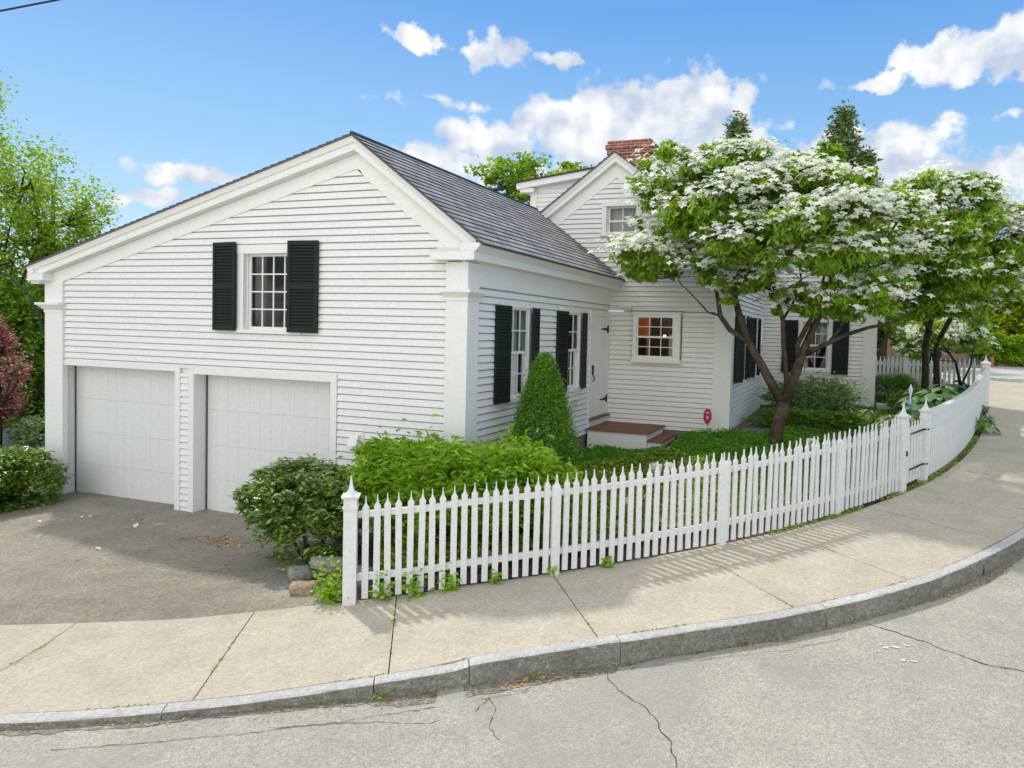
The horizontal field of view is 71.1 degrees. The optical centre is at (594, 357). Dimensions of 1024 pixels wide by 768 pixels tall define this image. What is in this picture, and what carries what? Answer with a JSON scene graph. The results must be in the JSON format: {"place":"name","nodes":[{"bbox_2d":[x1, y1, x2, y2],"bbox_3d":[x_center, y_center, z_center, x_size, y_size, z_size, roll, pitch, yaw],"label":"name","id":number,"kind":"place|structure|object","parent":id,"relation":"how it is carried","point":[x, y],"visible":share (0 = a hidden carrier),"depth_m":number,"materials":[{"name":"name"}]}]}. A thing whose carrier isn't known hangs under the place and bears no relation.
{"place":"outdoors","nodes":[
{"label":"outdoors","id":0,"kind":"place"},
{"bbox_2d":[0,271,44,335],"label":"hanging wire","id":1,"kind":"object","parent":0,"point":[21,287],"visible":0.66,"depth_m":17.73,"materials":[{"name":"black"}]},
{"bbox_2d":[0,0,59,11],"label":"overhead cable","id":2,"kind":"object","parent":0,"point":[22,6],"visible":1,"depth_m":11.99,"materials":[{"name":"black plastic"}]},
{"bbox_2d":[0,493,361,624],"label":"driveway","id":3,"kind":"structure","parent":0,"point":[48,574],"depth_m":8.63,"materials":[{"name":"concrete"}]},
{"bbox_2d":[168,532,262,546],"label":"fallen leaves","id":4,"kind":"object","parent":3,"relation":"on","point":[227,541],"visible":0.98,"depth_m":9.68,"materials":[{"name":"brown plant"}]},
{"bbox_2d":[279,582,290,589],"bbox_3d":[-3.361,2.537,7.791,0.184,0.136,0.168,4,4,-3],"label":"stone","id":5,"kind":"object","parent":3,"relation":"on","point":[284,585],"visible":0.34,"depth_m":7.73,"materials":[{"name":"grey stone"}]},
{"bbox_2d":[287,565,314,580],"bbox_3d":[-3.286,2.403,7.930,0.278,0.147,0.267,6,0,-32],"label":"stone","id":6,"kind":"object","parent":3,"relation":"on","point":[300,572],"visible":0.91,"depth_m":7.86,"materials":[{"name":"grey stone"}]},
{"bbox_2d":[308,556,342,570],"bbox_3d":[-2.947,2.291,7.923,0.490,0.122,0.301,6,-3,-15],"label":"stone","id":7,"kind":"object","parent":6,"relation":"on","point":[313,561],"visible":0.59,"depth_m":7.82,"materials":[{"name":"grey stone"}]},
{"bbox_2d":[289,580,319,595],"bbox_3d":[-3.127,2.469,7.617,0.316,0.131,0.206,-2,6,-9],"label":"stone","id":8,"kind":"object","parent":3,"relation":"on","point":[298,588],"visible":0.86,"depth_m":7.54,"materials":[{"name":"brown stone"}]},
{"bbox_2d":[306,552,348,604],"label":"ivy sprig","id":9,"kind":"object","parent":3,"relation":"on","point":[333,590],"visible":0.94,"depth_m":7.33,"materials":[{"name":"green plant"}]},
{"bbox_2d":[0,556,1023,767],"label":"road","id":10,"kind":"structure","parent":0,"point":[852,697],"depth_m":5.32,"materials":[{"name":"grey asphalt"}]},
{"bbox_2d":[51,691,525,749],"bbox_3d":[-2.168,2.745,5.329,3.397,0.100,0.172,1,2,-14],"label":"road crack","id":11,"kind":"object","parent":10,"relation":"on","point":[269,730],"visible":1,"depth_m":5.22,"materials":[{"name":"grey asphalt"}]},
{"bbox_2d":[0,528,1023,729],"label":"kerb","id":12,"kind":"structure","parent":10,"relation":"on","point":[589,653],"depth_m":6.19,"materials":[{"name":"stone"}]},
{"bbox_2d":[0,552,1023,735],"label":"gutter","id":13,"kind":"object","parent":10,"relation":"on","point":[491,687],"visible":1,"depth_m":5.81,"materials":[{"name":"grey concrete"}]},
{"bbox_2d":[372,691,394,702],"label":"gutter weed","id":14,"kind":"object","parent":13,"relation":"on","point":[382,696],"visible":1,"depth_m":5.66,"materials":[{"name":"green plant"}]},
{"bbox_2d":[495,675,558,686],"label":"fallen leaves","id":15,"kind":"object","parent":13,"relation":"on","point":[540,677],"visible":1,"depth_m":5.96,"materials":[{"name":"brown plant"}]},
{"bbox_2d":[101,561,1022,740],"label":"gutter grit","id":16,"kind":"object","parent":13,"relation":"on","point":[515,681],"visible":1,"depth_m":5.90,"materials":[{"name":"gravel"}]},
{"bbox_2d":[606,670,676,767],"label":"road crack","id":17,"kind":"object","parent":10,"relation":"on","point":[655,718],"visible":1,"depth_m":5.29,"materials":[{"name":"grey asphalt"}]},
{"bbox_2d":[470,639,838,691],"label":"weeds","id":18,"kind":"object","parent":10,"relation":"on","point":[652,666],"visible":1,"depth_m":6.18,"materials":[{"name":"green plant"}]},
{"bbox_2d":[866,623,1021,670],"bbox_3d":[3.227,2.598,6.218,0.121,0.048,1.845,0,3,-44],"label":"road crack","id":19,"kind":"object","parent":10,"relation":"on","point":[947,650],"visible":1,"depth_m":6.25,"materials":[{"name":"grey asphalt"}]},
{"bbox_2d":[0,377,1023,713],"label":"sidewalk","id":20,"kind":"structure","parent":0,"point":[972,509],"depth_m":6.95,"materials":[{"name":"concrete"}]},
{"bbox_2d":[368,570,394,603],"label":"ivy sprig","id":21,"kind":"object","parent":20,"relation":"on","point":[381,595],"visible":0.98,"depth_m":7.33,"materials":[{"name":"green plant"}]},
{"bbox_2d":[396,563,434,600],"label":"ivy sprig","id":22,"kind":"object","parent":20,"relation":"on","point":[414,589],"visible":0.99,"depth_m":7.39,"materials":[{"name":"green plant"}]},
{"bbox_2d":[434,561,461,593],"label":"ivy sprig","id":23,"kind":"object","parent":20,"relation":"on","point":[449,586],"visible":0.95,"depth_m":7.48,"materials":[{"name":"green plant"}]},
{"bbox_2d":[488,563,503,584],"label":"ivy sprig","id":24,"kind":"object","parent":20,"relation":"on","point":[492,580],"visible":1,"depth_m":7.63,"materials":[{"name":"green plant"}]},
{"bbox_2d":[9,450,1022,709],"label":"joint moss","id":25,"kind":"object","parent":20,"relation":"on","point":[463,658],"visible":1,"depth_m":6.54,"materials":[{"name":"green plant"}]},
{"bbox_2d":[547,565,557,576],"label":"ivy sprig","id":26,"kind":"object","parent":25,"relation":"on","point":[550,571],"visible":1,"depth_m":7.80,"materials":[{"name":"green plant"}]},
{"bbox_2d":[601,556,614,567],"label":"ivy sprig","id":27,"kind":"object","parent":20,"relation":"on","point":[607,563],"visible":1,"depth_m":8.00,"materials":[{"name":"green plant"}]},
{"bbox_2d":[767,406,988,534],"bbox_3d":[6.383,1.725,13.175,1.002,0.926,11.870,3,3,40],"label":"moss strip","id":28,"kind":"object","parent":20,"relation":"on","point":[962,452],"visible":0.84,"depth_m":10.94,"materials":[{"name":"green plant"}]},
{"bbox_2d":[974,413,1001,434],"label":"hosta","id":29,"kind":"object","parent":28,"relation":"on","point":[988,427],"visible":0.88,"depth_m":14.71,"materials":[{"name":"green plant"}]},
{"bbox_2d":[0,0,1023,349],"label":"sky","id":30,"kind":"structure","parent":0,"point":[173,102],"materials":[{"name":"blue"}]},
{"bbox_2d":[2,353,1022,610],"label":"ground","id":31,"kind":"structure","parent":0,"point":[692,547],"depth_m":8.79,"materials":[{"name":"green plant"}]},
{"bbox_2d":[0,315,34,447],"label":"japanese maple","id":32,"kind":"object","parent":31,"relation":"on","point":[7,399],"visible":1,"depth_m":18.79,"materials":[{"name":"red plant"}]},
{"bbox_2d":[0,273,44,427],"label":"understorey tree","id":33,"kind":"object","parent":31,"relation":"on","point":[24,307],"visible":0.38,"depth_m":22.61,"materials":[{"name":"green plant"}]},
{"bbox_2d":[2,428,44,450],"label":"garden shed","id":34,"kind":"structure","parent":31,"relation":"on","point":[5,439],"depth_m":19.85,"materials":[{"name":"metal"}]},
{"bbox_2d":[3,410,44,461],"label":"garden shrub","id":35,"kind":"object","parent":31,"relation":"on","point":[33,429],"visible":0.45,"depth_m":18.47,"materials":[{"name":"green plant"}]},
{"bbox_2d":[0,71,73,407],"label":"maple tree","id":36,"kind":"object","parent":31,"relation":"on","point":[9,261],"visible":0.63,"depth_m":23.48,"materials":[{"name":"green plant"}]},
{"bbox_2d":[0,444,75,512],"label":"shrub","id":37,"kind":"object","parent":31,"relation":"on","point":[18,473],"visible":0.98,"depth_m":11.14,"materials":[{"name":"green plant"}]},
{"bbox_2d":[11,287,75,407],"bbox_3d":[-17.807,0.149,24.791,4.141,8.113,3.822,2,2,5],"label":"understorey tree","id":38,"kind":"object","parent":31,"relation":"on","point":[42,345],"visible":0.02,"depth_m":23.73,"materials":[{"name":"green plant"}]},
{"bbox_2d":[0,118,122,398],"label":"maple tree","id":39,"kind":"object","parent":31,"relation":"on","point":[79,221],"visible":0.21,"depth_m":25.00,"materials":[{"name":"green plant"}]},
{"bbox_2d":[228,453,373,572],"bbox_3d":[-3.547,1.886,8.824,2.123,1.386,1.640,2,2,20],"label":"rhododendron bush","id":40,"kind":"object","parent":31,"relation":"on","point":[304,494],"visible":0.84,"depth_m":8.41,"materials":[{"name":"green plant"}]},
{"bbox_2d":[341,475,360,605],"bbox_3d":[-2.507,1.896,7.281,0.174,1.395,0.174,1,2,-12],"label":"fence post","id":41,"kind":"object","parent":31,"relation":"on","point":[350,496],"visible":0.96,"depth_m":7.22,"materials":[{"name":"paint"}]},
{"bbox_2d":[357,565,372,587],"bbox_3d":[-2.590,2.425,7.842,0.296,0.239,0.276,3,-3,8],"label":"stone","id":42,"kind":"object","parent":31,"relation":"on","point":[359,570],"visible":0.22,"depth_m":7.77,"materials":[{"name":"grey stone"}]},
{"bbox_2d":[338,418,439,549],"bbox_3d":[-2.488,1.602,8.856,1.482,1.746,1.282,2,2,20],"label":"leafy shrub","id":43,"kind":"object","parent":31,"relation":"on","point":[374,465],"visible":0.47,"depth_m":8.53,"materials":[{"name":"green plant"}]},
{"bbox_2d":[368,414,503,548],"bbox_3d":[-1.855,1.566,8.600,1.938,1.750,1.283,2,2,20],"label":"leafy shrub","id":44,"kind":"object","parent":31,"relation":"on","point":[434,465],"visible":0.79,"depth_m":8.25,"materials":[{"name":"green plant"}]},
{"bbox_2d":[380,521,498,578],"bbox_3d":[-1.950,2.237,8.812,1.436,0.394,1.769,1,2,-13],"label":"ground cover","id":45,"kind":"object","parent":31,"relation":"on","point":[426,555],"visible":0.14,"depth_m":8.21,"materials":[{"name":"green plant"}]},
{"bbox_2d":[23,131,884,531],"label":"clapboard house","id":46,"kind":"structure","parent":31,"relation":"on","point":[219,345],"depth_m":11.04,"materials":[{"name":"white wood"}]},
{"bbox_2d":[76,365,174,503],"bbox_3d":[-7.819,1.258,11.822,2.343,2.176,0.023,2,2,20],"label":"garage door","id":47,"kind":"structure","parent":46,"relation":"in","point":[126,417],"depth_m":11.80,"materials":[{"name":"paint"}]},
{"bbox_2d":[212,240,318,334],"bbox_3d":[-4.757,-0.981,10.692,1.955,1.520,0.710,2,2,20],"label":"window","id":48,"kind":"structure","parent":46,"relation":"in","point":[277,284],"depth_m":10.57,"materials":[{"name":"white paint"}]},
{"bbox_2d":[207,375,330,514],"bbox_3d":[-4.909,1.385,10.788,2.563,2.151,0.023,2,2,20],"label":"garage door","id":49,"kind":"structure","parent":46,"relation":"in","point":[253,422],"depth_m":10.86,"materials":[{"name":"paint"}]},
{"bbox_2d":[347,433,364,447],"bbox_3d":[-3.347,1.157,9.908,0.220,0.200,0.150,2,2,20],"label":"exterior lamp","id":50,"kind":"object","parent":46,"relation":"attached to","point":[353,439],"visible":0.82,"depth_m":9.88,"materials":[{"name":"white paint"}]},
{"bbox_2d":[493,301,539,403],"bbox_3d":[-1.419,-0.088,10.860,0.729,1.760,1.510,2,2,20],"label":"window","id":51,"kind":"structure","parent":46,"relation":"in","point":[512,351],"depth_m":10.71,"materials":[{"name":"white paint"}]},
{"bbox_2d":[556,307,587,391],"bbox_3d":[-0.669,-0.146,12.964,0.729,1.760,1.480,2,2,20],"label":"window","id":52,"kind":"structure","parent":46,"relation":"in","point":[569,320],"depth_m":13.02,"materials":[{"name":"white paint"}]},
{"bbox_2d":[567,397,582,409],"bbox_3d":[-0.415,0.840,12.756,0.180,0.240,0.600,2,2,20],"label":"shelf bracket","id":53,"kind":"object","parent":46,"relation":"attached to","point":[570,399],"visible":0.64,"depth_m":12.90,"materials":[{"name":"white paint"}]},
{"bbox_2d":[588,315,609,426],"bbox_3d":[0.076,0.305,14.346,0.140,2.298,1.150,2,2,20],"label":"plank door","id":54,"kind":"structure","parent":46,"relation":"in","point":[600,327],"depth_m":14.35,"materials":[{"name":"white paint"}]},
{"bbox_2d":[600,200,641,235],"bbox_3d":[0.580,-2.899,14.810,0.900,0.730,0.248,2,2,20],"label":"window","id":55,"kind":"structure","parent":46,"relation":"in","point":[613,213],"depth_m":14.85,"materials":[{"name":"white paint"}]},
{"bbox_2d":[626,310,706,363],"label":"box window","id":56,"kind":"structure","parent":46,"relation":"in","point":[657,335],"depth_m":14.56,"materials":[{"name":"white paint"}]},
{"bbox_2d":[713,312,748,383],"bbox_3d":[2.869,-0.201,15.246,0.759,1.730,1.662,2,2,20],"label":"window","id":57,"kind":"structure","parent":46,"relation":"in","point":[739,345],"depth_m":14.58,"materials":[{"name":"white paint"}]},
{"bbox_2d":[747,315,761,378],"bbox_3d":[3.792,-0.268,17.094,0.273,1.485,1.565,2,2,20],"label":"window","id":58,"kind":"structure","parent":46,"relation":"in","point":[753,320],"depth_m":16.58,"materials":[{"name":"white paint"}]},
{"bbox_2d":[781,317,849,374],"bbox_3d":[5.861,-0.331,18.881,1.674,1.660,0.690,2,2,20],"label":"window","id":59,"kind":"structure","parent":46,"relation":"in","point":[831,358],"depth_m":18.70,"materials":[{"name":"white paint"}]},
{"bbox_2d":[448,417,583,551],"bbox_3d":[-1.047,1.547,8.576,1.951,1.670,1.416,2,2,0],"label":"leafy shrub","id":60,"kind":"object","parent":31,"relation":"on","point":[509,462],"visible":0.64,"depth_m":8.23,"materials":[{"name":"green plant"}]},
{"bbox_2d":[462,151,592,204],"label":"maple tree","id":61,"kind":"object","parent":31,"relation":"on","point":[507,181],"visible":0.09,"depth_m":40.25,"materials":[{"name":"green plant"}]},
{"bbox_2d":[504,349,587,486],"bbox_3d":[-0.724,1.067,10.074,1.376,2.388,1.361,2,2,20],"label":"dwarf spruce","id":62,"kind":"object","parent":31,"relation":"on","point":[544,384],"visible":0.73,"depth_m":9.85,"materials":[{"name":"green plant"}]},
{"bbox_2d":[357,416,899,598],"bbox_3d":[1.176,1.685,8.738,7.771,1.676,0.618,0,2,-26],"label":"picket fence","id":63,"kind":"object","parent":31,"relation":"on","point":[839,489],"visible":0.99,"depth_m":8.16,"materials":[{"name":"paint"}]},
{"bbox_2d":[586,421,676,448],"bbox_3d":[0.740,1.685,14.068,1.500,0.635,1.297,2,2,20],"label":"entrance stoop","id":64,"kind":"object","parent":31,"relation":"on","point":[626,435],"visible":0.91,"depth_m":13.62,"materials":[{"name":"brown wood"}]},
{"bbox_2d":[467,447,808,568],"bbox_3d":[0.197,1.958,10.040,4.862,0.766,3.090,0,2,-27],"label":"ground cover","id":65,"kind":"object","parent":31,"relation":"on","point":[599,477],"visible":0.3,"depth_m":9.86,"materials":[{"name":"green plant"}]},
{"bbox_2d":[650,462,661,471],"bbox_3d":[0.864,1.789,10.106,0.207,0.617,0.209,2,2,20],"label":"peony","id":66,"kind":"object","parent":31,"relation":"on","point":[653,467],"visible":0.55,"depth_m":10.05,"materials":[{"name":"white plant"}]},
{"bbox_2d":[703,409,711,429],"bbox_3d":[2.164,1.352,13.704,0.157,0.743,0.023,2,2,20],"label":"yard sign","id":67,"kind":"object","parent":31,"relation":"on","point":[707,416],"visible":0.91,"depth_m":13.69,"materials":[{"name":"metal"}]},
{"bbox_2d":[575,426,894,520],"bbox_3d":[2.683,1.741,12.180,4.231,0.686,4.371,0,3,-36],"label":"ground cover","id":68,"kind":"object","parent":31,"relation":"on","point":[753,439],"visible":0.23,"depth_m":12.55,"materials":[{"name":"green plant"}]},
{"bbox_2d":[722,110,763,303],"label":"conifer tree","id":69,"kind":"object","parent":31,"relation":"on","point":[737,127],"visible":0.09,"depth_m":43.99,"materials":[{"name":"green plant"}]},
{"bbox_2d":[587,134,949,449],"bbox_3d":[2.771,-1.041,12.212,6.077,5.784,3.588,2,2,20],"label":"dogwood tree","id":70,"kind":"object","parent":31,"relation":"on","point":[746,202],"visible":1,"depth_m":11.72,"materials":[{"name":"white plant"}]},
{"bbox_2d":[741,405,879,430],"bbox_3d":[4.605,1.295,15.146,2.956,0.538,1.274,2,2,20],"label":"azalea bush","id":71,"kind":"object","parent":31,"relation":"on","point":[842,420],"visible":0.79,"depth_m":14.77,"materials":[{"name":"green plant"}]},
{"bbox_2d":[754,365,872,412],"bbox_3d":[5.130,0.824,16.579,2.545,1.317,2.037,1,2,-2],"label":"garden shrub","id":72,"kind":"object","parent":31,"relation":"on","point":[818,394],"visible":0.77,"depth_m":16.19,"materials":[{"name":"green plant"}]},
{"bbox_2d":[789,137,849,245],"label":"background tree","id":73,"kind":"object","parent":31,"relation":"on","point":[836,149],"visible":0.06,"depth_m":40.34,"materials":[{"name":"green plant"}]},
{"bbox_2d":[821,98,865,275],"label":"conifer tree","id":74,"kind":"object","parent":31,"relation":"on","point":[841,129],"visible":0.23,"depth_m":41.79,"materials":[{"name":"green plant"}]},
{"bbox_2d":[833,405,858,418],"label":"hosta","id":75,"kind":"object","parent":31,"relation":"on","point":[853,409],"visible":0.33,"depth_m":15.70,"materials":[{"name":"green plant"}]},
{"bbox_2d":[845,144,892,337],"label":"conifer tree","id":76,"kind":"object","parent":31,"relation":"on","point":[867,158],"visible":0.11,"depth_m":40.49,"materials":[{"name":"green plant"}]},
{"bbox_2d":[856,409,890,425],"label":"hosta","id":77,"kind":"object","parent":31,"relation":"on","point":[871,413],"visible":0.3,"depth_m":15.30,"materials":[{"name":"green plant"}]},
{"bbox_2d":[870,414,896,429],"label":"hosta","id":78,"kind":"object","parent":31,"relation":"on","point":[882,419],"visible":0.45,"depth_m":14.62,"materials":[{"name":"green plant"}]},
{"bbox_2d":[875,403,898,409],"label":"stone slab","id":79,"kind":"structure","parent":31,"relation":"on","point":[881,405],"depth_m":17.60,"materials":[{"name":"stone"}]},
{"bbox_2d":[875,369,920,399],"bbox_3d":[8.154,0.768,19.324,1.354,0.993,1.090,2,2,20],"label":"boxwood ball","id":80,"kind":"object","parent":31,"relation":"on","point":[896,382],"visible":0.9,"depth_m":19.18,"materials":[{"name":"green plant"}]},
{"bbox_2d":[884,389,919,408],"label":"garden shrub","id":81,"kind":"object","parent":31,"relation":"on","point":[892,399],"visible":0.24,"depth_m":17.35,"materials":[{"name":"green plant"}]},
{"bbox_2d":[894,403,910,493],"bbox_3d":[4.625,1.379,10.698,0.169,1.425,0.169,0,3,-42],"label":"fence post","id":82,"kind":"object","parent":31,"relation":"on","point":[904,416],"visible":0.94,"depth_m":10.65,"materials":[{"name":"paint"}]},
{"bbox_2d":[905,384,912,422],"bbox_3d":[5.261,1.220,11.954,0.130,1.560,0.060,1,2,-3],"label":"garden ornament","id":83,"kind":"object","parent":31,"relation":"on","point":[910,390],"visible":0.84,"depth_m":11.92,"materials":[{"name":"metal"}]},
{"bbox_2d":[871,242,949,368],"bbox_3d":[12.253,-2.625,30.668,5.620,7.258,4.756,-1,3,-44],"label":"roadside tree","id":84,"kind":"object","parent":31,"relation":"on","point":[885,333],"visible":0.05,"depth_m":30.41,"materials":[{"name":"green plant"}]},
{"bbox_2d":[892,388,929,414],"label":"hosta","id":85,"kind":"object","parent":31,"relation":"on","point":[904,400],"visible":0.22,"depth_m":16.36,"materials":[{"name":"green plant"}]},
{"bbox_2d":[893,403,931,429],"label":"hosta","id":86,"kind":"object","parent":31,"relation":"on","point":[915,415],"visible":0.21,"depth_m":14.16,"materials":[{"name":"green plant"}]},
{"bbox_2d":[917,398,932,482],"bbox_3d":[5.228,1.324,11.274,0.164,1.405,0.164,4,3,44],"label":"fence post","id":87,"kind":"object","parent":31,"relation":"on","point":[925,411],"visible":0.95,"depth_m":11.22,"materials":[{"name":"paint"}]},
{"bbox_2d":[906,419,929,483],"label":"garden gate","id":88,"kind":"structure","parent":87,"relation":"attached to","point":[913,455],"depth_m":11.01,"materials":[{"name":"paint"}]},
{"bbox_2d":[827,160,1023,393],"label":"dogwood tree","id":89,"kind":"object","parent":31,"relation":"on","point":[970,262],"visible":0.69,"depth_m":13.78,"materials":[{"name":"green plant"}]},
{"bbox_2d":[887,333,967,358],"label":"brick house","id":90,"kind":"structure","parent":31,"relation":"on","point":[954,355],"depth_m":51.97,"materials":[{"name":"brown brick"}]},
{"bbox_2d":[875,356,980,395],"bbox_3d":[8.188,0.561,20.149,0.208,1.335,5.309,0,3,-36],"label":"picket fence","id":91,"kind":"object","parent":31,"relation":"on","point":[907,364],"visible":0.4,"depth_m":19.27,"materials":[{"name":"paint"}]},
{"bbox_2d":[906,390,949,427],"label":"hosta","id":92,"kind":"object","parent":31,"relation":"on","point":[931,399],"visible":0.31,"depth_m":15.25,"materials":[{"name":"green plant"}]},
{"bbox_2d":[917,384,960,405],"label":"hosta","id":93,"kind":"object","parent":31,"relation":"on","point":[937,390],"visible":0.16,"depth_m":15.80,"materials":[{"name":"green plant"}]},
{"bbox_2d":[889,235,1001,363],"bbox_3d":[17.803,-3.218,36.631,6.370,8.098,5.701,2,2,20],"label":"roadside tree","id":94,"kind":"object","parent":31,"relation":"on","point":[959,351],"visible":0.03,"depth_m":35.58,"materials":[{"name":"green plant"}]},
{"bbox_2d":[892,317,1000,387],"bbox_3d":[8.584,0.141,17.483,2.504,2.496,2.353,0,3,-36],"label":"dogwood tree","id":95,"kind":"object","parent":31,"relation":"on","point":[970,337],"visible":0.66,"depth_m":17.08,"materials":[{"name":"green plant"}]},
{"bbox_2d":[928,366,986,475],"bbox_3d":[7.627,1.058,14.521,0.336,1.583,7.916,3,3,34],"label":"board fence","id":96,"kind":"object","parent":31,"relation":"on","point":[952,423],"visible":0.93,"depth_m":12.49,"materials":[{"name":"paint"}]},
{"bbox_2d":[941,384,982,416],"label":"hosta","id":97,"kind":"object","parent":31,"relation":"on","point":[956,386],"visible":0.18,"depth_m":16.55,"materials":[{"name":"green plant"}]},
{"bbox_2d":[953,380,988,411],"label":"hosta","id":98,"kind":"object","parent":31,"relation":"on","point":[967,386],"visible":0.12,"depth_m":17.30,"materials":[{"name":"green plant"}]},
{"bbox_2d":[955,240,1006,362],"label":"roadside tree","id":99,"kind":"object","parent":31,"relation":"on","point":[988,325],"visible":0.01,"depth_m":42.81,"materials":[{"name":"green plant"}]},
{"bbox_2d":[980,356,991,406],"bbox_3d":[9.836,0.613,17.913,0.244,1.385,0.244,3,3,33],"label":"fence post","id":100,"kind":"object","parent":31,"relation":"on","point":[986,362],"visible":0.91,"depth_m":17.81,"materials":[{"name":"paint"}]},
{"bbox_2d":[966,332,1020,365],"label":"hedge shrub","id":101,"kind":"object","parent":31,"relation":"on","point":[1002,339],"visible":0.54,"depth_m":35.66,"materials":[{"name":"green plant"}]},
{"bbox_2d":[980,294,1023,365],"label":"roadside tree","id":102,"kind":"object","parent":31,"relation":"on","point":[1008,330],"visible":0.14,"depth_m":41.01,"materials":[{"name":"green plant"}]},
{"bbox_2d":[992,202,1023,335],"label":"roadside tree","id":103,"kind":"object","parent":31,"relation":"on","point":[1016,313],"visible":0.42,"depth_m":39.21,"materials":[{"name":"green plant"}]},
{"bbox_2d":[1003,333,1023,366],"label":"hedge shrub","id":104,"kind":"object","parent":31,"relation":"on","point":[1020,351],"visible":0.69,"depth_m":35.59,"materials":[{"name":"green plant"}]},
{"bbox_2d":[733,408,769,433],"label":"path","id":105,"kind":"structure","parent":0,"point":[744,425],"depth_m":15.29,"materials":[{"name":"stone"}]},
{"bbox_2d":[727,391,899,453],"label":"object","id":106,"kind":"structure","parent":0,"point":[803,431],"depth_m":14.38,"materials":[{"name":"green plant"}]},
{"bbox_2d":[932,366,1023,382],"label":"cross street","id":107,"kind":"structure","parent":0,"point":[1007,374],"depth_m":27.03,"materials":[{"name":"grey asphalt"}]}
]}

